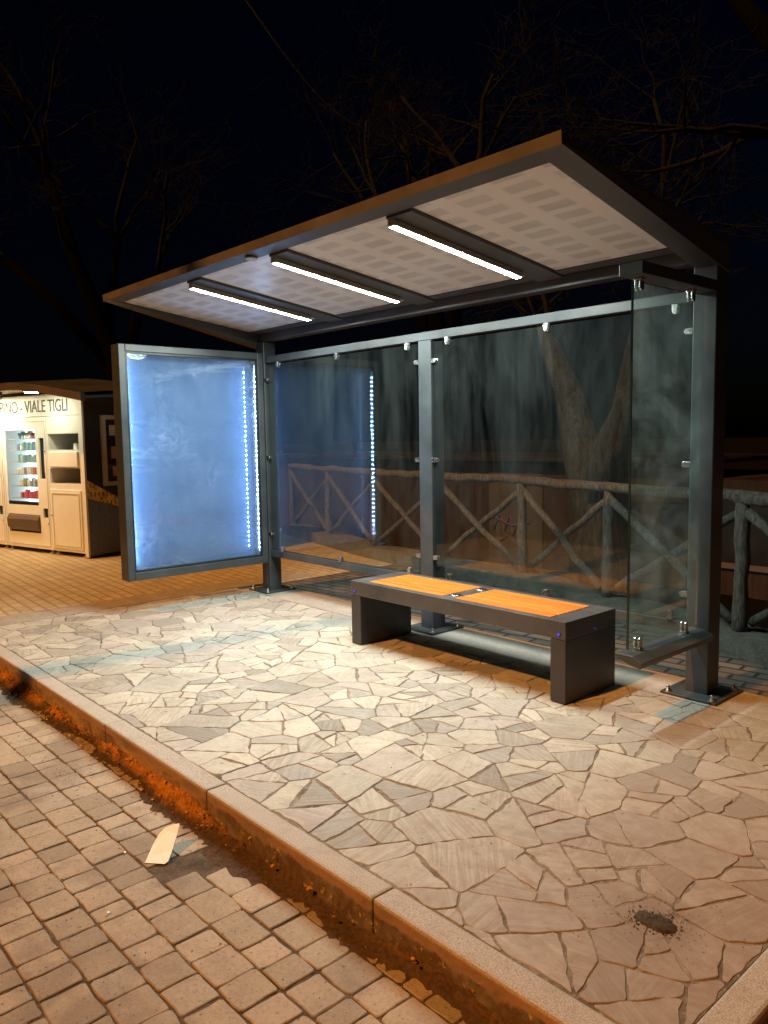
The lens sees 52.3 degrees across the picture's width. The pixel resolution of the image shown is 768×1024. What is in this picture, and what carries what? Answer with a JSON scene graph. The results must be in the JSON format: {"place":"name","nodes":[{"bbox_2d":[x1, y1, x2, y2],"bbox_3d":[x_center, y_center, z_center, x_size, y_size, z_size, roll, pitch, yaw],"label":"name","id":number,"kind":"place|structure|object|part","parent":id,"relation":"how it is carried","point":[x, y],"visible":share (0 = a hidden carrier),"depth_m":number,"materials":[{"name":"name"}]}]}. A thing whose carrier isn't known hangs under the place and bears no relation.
{"place":"outdoors","nodes":[
{"label":"outdoors","id":0,"kind":"place"},
{"bbox_2d":[0,528,392,616],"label":"path","id":1,"kind":"structure","parent":0,"point":[34,579],"depth_m":9.01,"materials":[{"name":"brick"}]},
{"bbox_2d":[0,428,10,548],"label":"vending machine","id":2,"kind":"object","parent":1,"relation":"on","point":[3,532],"visible":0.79,"depth_m":11.42,"materials":[{"name":"beige plastic"}]},
{"bbox_2d":[0,417,55,553],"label":"vending machine","id":3,"kind":"object","parent":1,"relation":"on","point":[26,479],"visible":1,"depth_m":11.11,"materials":[{"name":"beige metal"}]},
{"bbox_2d":[0,379,120,557],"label":"vending kiosk","id":4,"kind":"object","parent":1,"relation":"on","point":[89,402],"visible":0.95,"depth_m":10.38,"materials":[{"name":"brown metal"}]},
{"bbox_2d":[100,415,116,485],"bbox_3d":[-3.578,-0.845,10.678,0.050,0.940,0.620,3,7,34],"label":"notice board","id":5,"kind":"object","parent":4,"relation":"attached to","point":[108,448],"visible":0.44,"depth_m":10.51,"materials":[{"name":"grey metal"}]},
{"bbox_2d":[45,415,85,557],"bbox_3d":[-4.038,-0.378,10.860,0.755,1.890,0.900,3,7,34],"label":"storage cabinet","id":6,"kind":"object","parent":1,"relation":"on","point":[65,481],"visible":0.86,"depth_m":10.55,"materials":[{"name":"beige metal"}]},
{"bbox_3d":[-4.275,0.105,10.554,0.685,0.805,0.014,3,7,34],"label":"door","id":7,"kind":"part","parent":6,"relation":"part of","materials":[{"name":"beige metal"}]},
{"bbox_2d":[0,709,458,1023],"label":"road bed","id":8,"kind":"object","parent":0,"point":[177,866],"visible":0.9,"depth_m":2.78,"materials":[{"name":"soil"}]},
{"bbox_2d":[0,690,465,1023],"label":"road","id":9,"kind":"structure","parent":0,"point":[242,982],"depth_m":2.72,"materials":[{"name":"beige stone"}]},
{"bbox_2d":[145,823,178,863],"bbox_3d":[-0.907,1.359,3.214,0.092,0.092,0.159,0,6,7],"label":"plastic scrap","id":10,"kind":"object","parent":9,"relation":"on","point":[160,852],"visible":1,"depth_m":3.20,"materials":[{"name":"white plastic"}]},
{"bbox_2d":[0,671,508,1023],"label":"mud","id":11,"kind":"structure","parent":9,"relation":"on","point":[241,861],"depth_m":3.11,"materials":[{"name":"brown soil"}]},
{"bbox_2d":[0,670,513,1019],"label":"leaves","id":12,"kind":"object","parent":9,"relation":"on","point":[310,887],"visible":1,"depth_m":3.92,"materials":[{"name":"orange plant"}]},
{"bbox_2d":[2,602,761,1023],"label":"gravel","id":13,"kind":"structure","parent":9,"relation":"on","point":[410,884],"depth_m":2.60,"materials":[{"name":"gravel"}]},
{"bbox_2d":[245,0,362,127],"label":"overhead cable","id":14,"kind":"object","parent":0,"point":[278,45],"visible":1,"depth_m":7.12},
{"bbox_2d":[0,588,767,1023],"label":"pavement","id":15,"kind":"structure","parent":0,"point":[456,856],"depth_m":3.64,"materials":[{"name":"beige stone"}]},
{"bbox_2d":[351,572,615,703],"bbox_3d":[0.588,0.785,5.335,0.533,0.486,1.927,-6,7,-42],"label":"bench","id":16,"kind":"object","parent":15,"relation":"on","point":[581,635],"visible":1,"depth_m":4.90,"materials":[{"name":"paint"}]},
{"bbox_2d":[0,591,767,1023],"bbox_3d":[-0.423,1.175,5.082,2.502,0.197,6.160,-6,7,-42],"label":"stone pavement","id":17,"kind":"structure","parent":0,"point":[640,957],"depth_m":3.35,"materials":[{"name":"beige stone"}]},
{"bbox_2d":[0,0,767,443],"label":"sky","id":18,"kind":"structure","parent":0,"point":[503,390],"materials":[{"name":"black"}]},
{"bbox_2d":[243,586,767,721],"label":"pavement strip","id":19,"kind":"object","parent":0,"point":[750,705],"visible":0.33,"depth_m":5.58,"materials":[{"name":"concrete"}]},
{"bbox_2d":[103,130,742,705],"bbox_3d":[-0.168,-0.420,5.776,1.739,2.824,4.915,-6,7,-42],"label":"bus shelter","id":20,"kind":"object","parent":19,"relation":"on","point":[197,448],"visible":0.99,"depth_m":5.44,"materials":[{"name":"paint"}]},
{"bbox_2d":[278,438,767,628],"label":"ground","id":21,"kind":"structure","parent":0,"point":[663,594],"depth_m":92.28,"materials":[{"name":"black soil"}]},
{"bbox_2d":[0,0,270,380],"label":"bare tree","id":22,"kind":"object","parent":21,"relation":"on","point":[102,320],"visible":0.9,"depth_m":17.06,"materials":[{"name":"brown plant"}]},
{"bbox_2d":[0,571,312,625],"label":"kerb strip","id":23,"kind":"object","parent":21,"relation":"on","point":[95,606],"visible":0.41,"depth_m":7.63,"materials":[{"name":"concrete"}]},
{"bbox_2d":[0,645,767,1023],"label":"kerb","id":24,"kind":"structure","parent":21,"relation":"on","point":[510,991],"depth_m":2.69,"materials":[{"name":"concrete"}]},
{"bbox_2d":[245,0,658,453],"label":"bare tree","id":25,"kind":"object","parent":21,"relation":"on","point":[429,322],"visible":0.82,"depth_m":12.70,"materials":[{"name":"brown plant"}]},
{"bbox_2d":[278,451,767,600],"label":"building","id":26,"kind":"structure","parent":21,"relation":"on","point":[664,522],"depth_m":10.46,"materials":[{"name":"brown paint"}]},
{"bbox_2d":[544,475,618,572],"bbox_3d":[2.416,0.371,9.653,0.043,1.630,1.050,-6,7,-42],"label":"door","id":27,"kind":"structure","parent":26,"relation":"in","point":[555,500],"depth_m":9.87,"materials":[{"name":"brown wood"}]},
{"bbox_2d":[721,500,767,572],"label":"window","id":28,"kind":"structure","parent":26,"relation":"in","point":[758,539],"depth_m":8.10,"materials":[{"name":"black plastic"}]},
{"bbox_2d":[281,523,767,667],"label":"wall","id":29,"kind":"structure","parent":21,"relation":"on","point":[751,645],"depth_m":7.74,"materials":[{"name":"concrete"}]},
{"bbox_2d":[287,463,767,632],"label":"log fence","id":30,"kind":"object","parent":29,"relation":"on","point":[743,515],"visible":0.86,"depth_m":7.20,"materials":[{"name":"brown wood"}]},
{"bbox_2d":[430,0,767,292],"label":"bare tree","id":31,"kind":"object","parent":21,"relation":"on","point":[751,15],"visible":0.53,"depth_m":6.37,"materials":[{"name":"brown plant"}]},
{"bbox_2d":[438,0,767,593],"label":"bare tree","id":32,"kind":"object","parent":21,"relation":"on","point":[590,452],"visible":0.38,"depth_m":8.27,"materials":[{"name":"brown plant"}]},
{"bbox_2d":[282,565,767,696],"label":"path","id":33,"kind":"structure","parent":0,"point":[747,676],"depth_m":6.01,"materials":[{"name":"brick"}]},
{"bbox_2d":[627,905,689,938],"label":"dirt","id":34,"kind":"structure","parent":0,"point":[656,922],"depth_m":2.47,"materials":[{"name":"brown soil"}]}
]}

